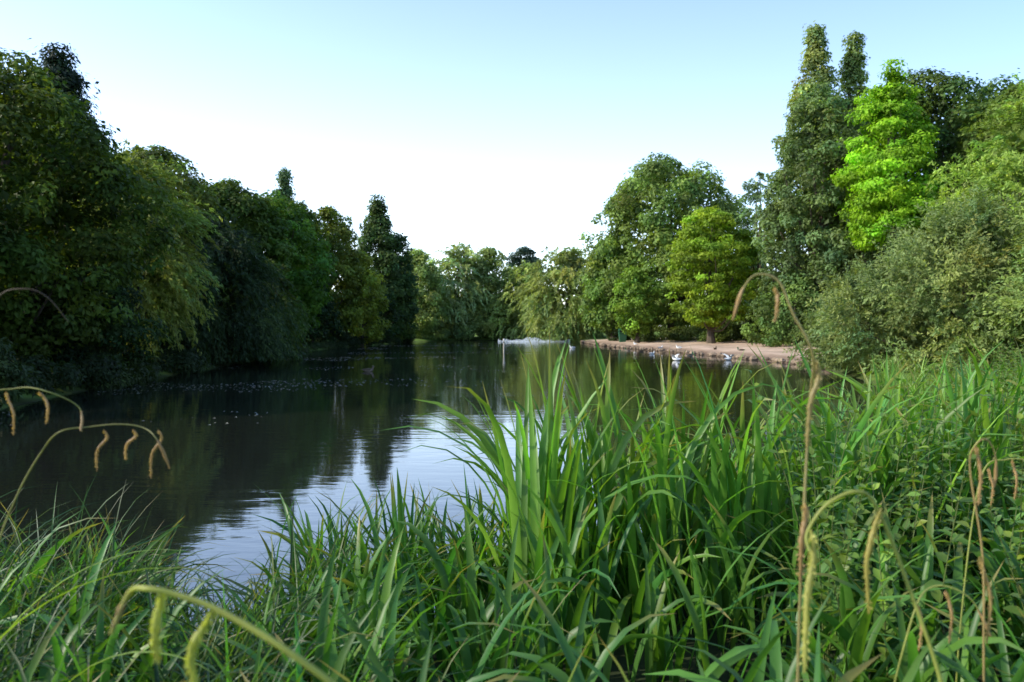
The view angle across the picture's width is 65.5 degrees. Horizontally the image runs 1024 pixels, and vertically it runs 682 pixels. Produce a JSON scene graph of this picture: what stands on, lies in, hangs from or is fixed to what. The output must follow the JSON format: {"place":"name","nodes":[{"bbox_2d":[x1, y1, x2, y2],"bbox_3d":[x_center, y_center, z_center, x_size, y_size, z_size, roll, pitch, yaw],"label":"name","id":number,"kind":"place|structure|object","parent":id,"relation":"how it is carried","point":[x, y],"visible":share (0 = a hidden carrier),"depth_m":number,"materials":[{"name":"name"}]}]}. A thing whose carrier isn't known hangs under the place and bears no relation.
{"place":"outdoors","nodes":[
{"label":"outdoors","id":0,"kind":"place"},
{"bbox_2d":[0,340,929,630],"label":"pond water","id":1,"kind":"structure","parent":0,"point":[228,470],"depth_m":14.78,"materials":[{"name":"black liquid"}]},
{"bbox_2d":[2,343,559,424],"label":"floating leaves","id":2,"kind":"object","parent":1,"relation":"on","point":[319,379],"visible":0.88,"depth_m":28.98,"materials":[{"name":"green plant"}]},
{"bbox_2d":[361,366,373,371],"bbox_3d":[-6.422,1.246,35.526,0.661,0.301,0.220,0,1,-6],"label":"mallard duck","id":3,"kind":"object","parent":1,"relation":"on","point":[368,369],"visible":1,"depth_m":35.46},
{"bbox_2d":[498,338,569,341],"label":"fountain spray","id":4,"kind":"object","parent":1,"relation":"on","point":[527,340],"visible":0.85,"depth_m":105.41,"materials":[{"name":"white liquid"}]},
{"bbox_2d":[672,354,681,360],"bbox_3d":[9.735,0.968,47.014,1.100,0.406,0.668,-1,1,-30],"label":"seagull","id":5,"kind":"object","parent":1,"relation":"on","point":[674,357],"visible":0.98,"depth_m":46.95,"materials":[{"name":"white"}]},
{"bbox_2d":[721,353,733,359],"bbox_3d":[12.864,0.959,47.519,1.100,0.406,0.668,1,1,38],"label":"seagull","id":6,"kind":"object","parent":1,"relation":"on","point":[730,357],"visible":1,"depth_m":47.44,"materials":[{"name":"white"}]},
{"bbox_2d":[0,331,1022,681],"bbox_3d":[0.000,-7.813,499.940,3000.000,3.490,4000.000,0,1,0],"label":"ground","id":7,"kind":"structure","parent":0,"point":[728,347],"depth_m":4.55,"materials":[{"name":"soil"}]},
{"bbox_2d":[0,197,28,274],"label":"oak tree","id":8,"kind":"object","parent":7,"relation":"on","point":[8,237],"visible":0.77,"depth_m":24.40,"materials":[{"name":"green plant"}]},
{"bbox_2d":[9,38,129,225],"bbox_3d":[-23.331,-7.104,40.818,7.873,16.288,7.444,0,1,0],"label":"cedar tree","id":9,"kind":"object","parent":7,"relation":"on","point":[55,60],"visible":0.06,"depth_m":40.33,"materials":[{"name":"green plant"}]},
{"bbox_2d":[0,120,167,314],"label":"oak tree","id":10,"kind":"object","parent":7,"relation":"on","point":[47,170],"visible":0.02,"depth_m":34.67,"materials":[{"name":"green plant"}]},
{"bbox_2d":[12,265,171,371],"bbox_3d":[-15.624,-0.588,28.746,5.819,4.339,5.312,-1,1,-41],"label":"sallow bush","id":11,"kind":"object","parent":7,"relation":"on","point":[125,333],"visible":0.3,"depth_m":28.10,"materials":[{"name":"green plant"}]},
{"bbox_2d":[0,47,191,368],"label":"oak tree","id":12,"kind":"object","parent":7,"relation":"on","point":[27,107],"visible":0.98,"depth_m":26.04,"materials":[{"name":"green plant"}]},
{"bbox_2d":[54,138,228,366],"bbox_3d":[-15.659,-3.512,33.894,7.168,9.797,8.513,0,1,0],"label":"willow tree","id":13,"kind":"object","parent":7,"relation":"on","point":[178,286],"visible":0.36,"depth_m":33.05,"materials":[{"name":"green plant"}]},
{"bbox_2d":[115,142,242,311],"bbox_3d":[-24.852,-6.549,55.063,12.499,13.981,11.526,0,1,18],"label":"ash tree","id":14,"kind":"object","parent":7,"relation":"on","point":[195,188],"visible":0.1,"depth_m":53.53,"materials":[{"name":"green plant"}]},
{"bbox_2d":[0,327,415,410],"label":"pond bank","id":15,"kind":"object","parent":7,"relation":"on","point":[34,371],"visible":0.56,"depth_m":25.75,"materials":[{"name":"brown soil"}]},
{"bbox_2d":[143,207,329,363],"bbox_3d":[-16.265,-2.913,41.751,11.565,8.205,10.799,0,1,18],"label":"weeping willow","id":16,"kind":"object","parent":7,"relation":"on","point":[256,336],"visible":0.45,"depth_m":40.81,"materials":[{"name":"green plant"}]},
{"bbox_2d":[176,176,297,322],"bbox_3d":[-22.159,-6.202,61.894,10.880,13.318,12.521,0,1,0],"label":"ash tree","id":17,"kind":"object","parent":7,"relation":"on","point":[234,198],"visible":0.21,"depth_m":61.35,"materials":[{"name":"green plant"}]},
{"bbox_2d":[219,259,309,361],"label":"willow tree","id":18,"kind":"object","parent":7,"relation":"on","point":[281,298],"visible":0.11,"depth_m":46.97,"materials":[{"name":"green plant"}]},
{"bbox_2d":[272,167,297,209],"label":"lombardy poplar","id":19,"kind":"object","parent":7,"relation":"on","point":[284,183],"visible":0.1,"depth_m":84.33,"materials":[{"name":"green plant"}]},
{"bbox_2d":[237,189,338,337],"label":"lime tree","id":20,"kind":"object","parent":7,"relation":"on","point":[303,280],"visible":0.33,"depth_m":65.46,"materials":[{"name":"green plant"}]},
{"bbox_2d":[269,200,340,341],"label":"ash tree","id":21,"kind":"object","parent":7,"relation":"on","point":[311,215],"visible":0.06,"depth_m":75.61,"materials":[{"name":"green plant"}]},
{"bbox_2d":[297,269,343,344],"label":"sallow bush","id":22,"kind":"object","parent":7,"relation":"on","point":[316,334],"visible":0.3,"depth_m":73.01,"materials":[{"name":"green plant"}]},
{"bbox_2d":[308,205,365,337],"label":"field maple","id":23,"kind":"object","parent":7,"relation":"on","point":[340,236],"visible":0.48,"depth_m":78.63,"materials":[{"name":"green plant"}]},
{"bbox_2d":[333,250,391,345],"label":"sallow bush","id":24,"kind":"object","parent":7,"relation":"on","point":[370,303],"visible":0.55,"depth_m":81.13,"materials":[{"name":"green plant"}]},
{"bbox_2d":[344,193,409,335],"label":"alder tree","id":25,"kind":"object","parent":7,"relation":"on","point":[376,228],"visible":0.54,"depth_m":93.53,"materials":[{"name":"green plant"}]},
{"bbox_2d":[356,282,399,340],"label":"sallow bush","id":26,"kind":"object","parent":7,"relation":"on","point":[391,310],"visible":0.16,"depth_m":90.02,"materials":[{"name":"green plant"}]},
{"bbox_2d":[376,231,421,334],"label":"alder tree","id":27,"kind":"object","parent":7,"relation":"on","point":[407,273],"visible":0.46,"depth_m":95.67,"materials":[{"name":"green plant"}]},
{"bbox_2d":[392,285,421,341],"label":"sallow bush","id":28,"kind":"object","parent":7,"relation":"on","point":[406,333],"visible":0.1,"depth_m":96.61,"materials":[{"name":"green plant"}]},
{"bbox_2d":[403,248,457,340],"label":"willow tree","id":29,"kind":"object","parent":7,"relation":"on","point":[429,274],"visible":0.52,"depth_m":111.44,"materials":[{"name":"green plant"}]},
{"bbox_2d":[422,241,497,339],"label":"willow tree","id":30,"kind":"object","parent":7,"relation":"on","point":[455,261],"visible":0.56,"depth_m":116.75,"materials":[{"name":"green plant"}]},
{"bbox_2d":[433,297,501,339],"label":"sallow bush","id":31,"kind":"object","parent":7,"relation":"on","point":[474,326],"visible":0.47,"depth_m":115.44,"materials":[{"name":"green plant"}]},
{"bbox_2d":[453,246,515,337],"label":"alder tree","id":32,"kind":"object","parent":7,"relation":"on","point":[492,264],"visible":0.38,"depth_m":119.12,"materials":[{"name":"green plant"}]},
{"bbox_2d":[476,296,521,339],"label":"sallow bush","id":33,"kind":"object","parent":7,"relation":"on","point":[486,326],"visible":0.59,"depth_m":116.54,"materials":[{"name":"green plant"}]},
{"bbox_2d":[0,481,1013,681],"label":"bank grass","id":34,"kind":"structure","parent":7,"relation":"on","point":[37,635],"depth_m":3.44,"materials":[{"name":"green plant"}]},
{"bbox_2d":[0,331,1023,681],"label":"reed bed","id":35,"kind":"object","parent":7,"relation":"on","point":[600,567],"visible":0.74,"depth_m":4.03,"materials":[{"name":"green plant"}]},
{"bbox_2d":[0,273,1023,681],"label":"pendulous sedge","id":36,"kind":"object","parent":7,"relation":"on","point":[156,621],"visible":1,"depth_m":1.79,"materials":[{"name":"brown plant"}]},
{"bbox_2d":[504,246,542,289],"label":"scots pine","id":37,"kind":"object","parent":7,"relation":"on","point":[526,252],"visible":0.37,"depth_m":148.66,"materials":[{"name":"green plant"}]},
{"bbox_2d":[485,260,562,339],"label":"weeping willow","id":38,"kind":"object","parent":7,"relation":"on","point":[516,330],"visible":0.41,"depth_m":116.88,"materials":[{"name":"green plant"}]},
{"bbox_2d":[507,246,609,341],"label":"weeping willow","id":39,"kind":"object","parent":7,"relation":"on","point":[568,279],"visible":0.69,"depth_m":108.09,"materials":[{"name":"green plant"}]},
{"bbox_2d":[577,235,647,339],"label":"beech tree","id":40,"kind":"object","parent":7,"relation":"on","point":[604,317],"visible":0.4,"depth_m":90.36,"materials":[{"name":"green plant"}]},
{"bbox_2d":[618,329,626,341],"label":"litter bin","id":41,"kind":"object","parent":7,"relation":"on","point":[622,337],"visible":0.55,"depth_m":84.66,"materials":[{"name":"paint"}]},
{"bbox_2d":[607,266,664,342],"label":"lime tree","id":42,"kind":"object","parent":7,"relation":"on","point":[636,317],"visible":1,"depth_m":78.87,"materials":[{"name":"green plant"}]},
{"bbox_2d":[577,152,772,338],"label":"horse chestnut","id":43,"kind":"object","parent":7,"relation":"on","point":[628,211],"visible":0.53,"depth_m":85.13,"materials":[{"name":"green plant"}]},
{"bbox_2d":[475,225,875,329],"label":"distant woodland","id":44,"kind":"object","parent":7,"relation":"on","point":[738,322],"depth_m":141.28,"materials":[{"name":"green plant"}]},
{"bbox_2d":[580,340,825,368],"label":"shore stones","id":45,"kind":"object","parent":7,"relation":"on","point":[774,359],"visible":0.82,"depth_m":55.93,"materials":[{"name":"grey stone"}]},
{"bbox_2d":[663,205,766,342],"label":"field maple","id":46,"kind":"object","parent":7,"relation":"on","point":[688,252],"visible":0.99,"depth_m":71.01,"materials":[{"name":"green plant"}]},
{"bbox_2d":[734,170,779,321],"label":"silver birch","id":47,"kind":"object","parent":7,"relation":"on","point":[755,196],"visible":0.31,"depth_m":77.71,"materials":[{"name":"green plant"}]},
{"bbox_2d":[603,305,944,347],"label":"shrubbery","id":48,"kind":"object","parent":7,"relation":"on","point":[732,330],"visible":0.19,"depth_m":82.22,"materials":[{"name":"green plant"}]},
{"bbox_2d":[740,269,840,346],"bbox_3d":[22.151,-2.427,61.938,9.078,6.269,7.745,0,1,0],"label":"sallow bush","id":49,"kind":"object","parent":7,"relation":"on","point":[781,330],"visible":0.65,"depth_m":60.76,"materials":[{"name":"green plant"}]},
{"bbox_2d":[777,20,854,275],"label":"lombardy poplar","id":50,"kind":"object","parent":7,"relation":"on","point":[816,56],"visible":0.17,"depth_m":71.97,"materials":[{"name":"green plant"}]},
{"bbox_2d":[750,81,882,324],"bbox_3d":[23.924,-9.848,63.074,10.409,20.900,12.165,0,1,0],"label":"sycamore tree","id":51,"kind":"object","parent":7,"relation":"on","point":[813,111],"visible":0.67,"depth_m":61.37,"materials":[{"name":"green plant"}]},
{"bbox_2d":[829,30,872,137],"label":"lombardy poplar","id":52,"kind":"object","parent":7,"relation":"on","point":[853,75],"visible":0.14,"depth_m":73.13,"materials":[{"name":"green plant"}]},
{"bbox_2d":[779,253,950,373],"bbox_3d":[14.711,-1.037,32.407,6.858,5.134,6.137,1,1,35],"label":"osier willow","id":53,"kind":"object","parent":7,"relation":"on","point":[821,344],"visible":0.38,"depth_m":31.82,"materials":[{"name":"green plant"}]},
{"bbox_2d":[744,339,1023,681],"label":"nettle patch","id":54,"kind":"object","parent":7,"relation":"on","point":[843,554],"visible":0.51,"depth_m":3.95,"materials":[{"name":"green plant"}]},
{"bbox_2d":[822,57,951,271],"bbox_3d":[26.328,-9.630,56.075,9.472,20.753,8.218,-1,1,-42],"label":"golden robinia","id":55,"kind":"object","parent":7,"relation":"on","point":[884,195],"visible":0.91,"depth_m":54.78,"materials":[{"name":"green plant"}]},
{"bbox_2d":[794,178,1023,375],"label":"osier willow","id":56,"kind":"object","parent":7,"relation":"on","point":[955,260],"visible":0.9,"depth_m":28.67,"materials":[{"name":"green plant"}]},
{"bbox_2d":[803,66,1019,287],"bbox_3d":[32.439,-10.387,62.288,14.772,21.807,17.080,-1,1,-28],"label":"oak tree","id":57,"kind":"object","parent":7,"relation":"on","point":[947,108],"visible":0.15,"depth_m":58.05,"materials":[{"name":"green plant"}]},
{"bbox_2d":[861,214,994,314],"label":"holly tree","id":58,"kind":"object","parent":7,"relation":"on","point":[867,254],"visible":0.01,"depth_m":55.40,"materials":[{"name":"green plant"}]},
{"bbox_2d":[919,73,1023,346],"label":"willow tree","id":59,"kind":"object","parent":7,"relation":"on","point":[1005,176],"visible":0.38,"depth_m":38.02,"materials":[{"name":"green plant"}]},
{"bbox_2d":[930,68,1022,195],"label":"oak tree","id":60,"kind":"object","parent":7,"relation":"on","point":[991,88],"visible":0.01,"depth_m":63.17,"materials":[{"name":"green plant"}]},
{"bbox_2d":[936,194,1023,370],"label":"osier willow","id":61,"kind":"object","parent":7,"relation":"on","point":[1015,301],"visible":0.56,"depth_m":26.20,"materials":[{"name":"green plant"}]},
{"bbox_2d":[938,79,1023,262],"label":"oak tree","id":62,"kind":"object","parent":7,"relation":"on","point":[1013,90],"visible":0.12,"depth_m":53.81,"materials":[{"name":"green plant"}]},
{"bbox_2d":[0,0,1023,303],"label":"sky","id":63,"kind":"structure","parent":0,"point":[505,125],"materials":[{"name":"blue"}]}
]}

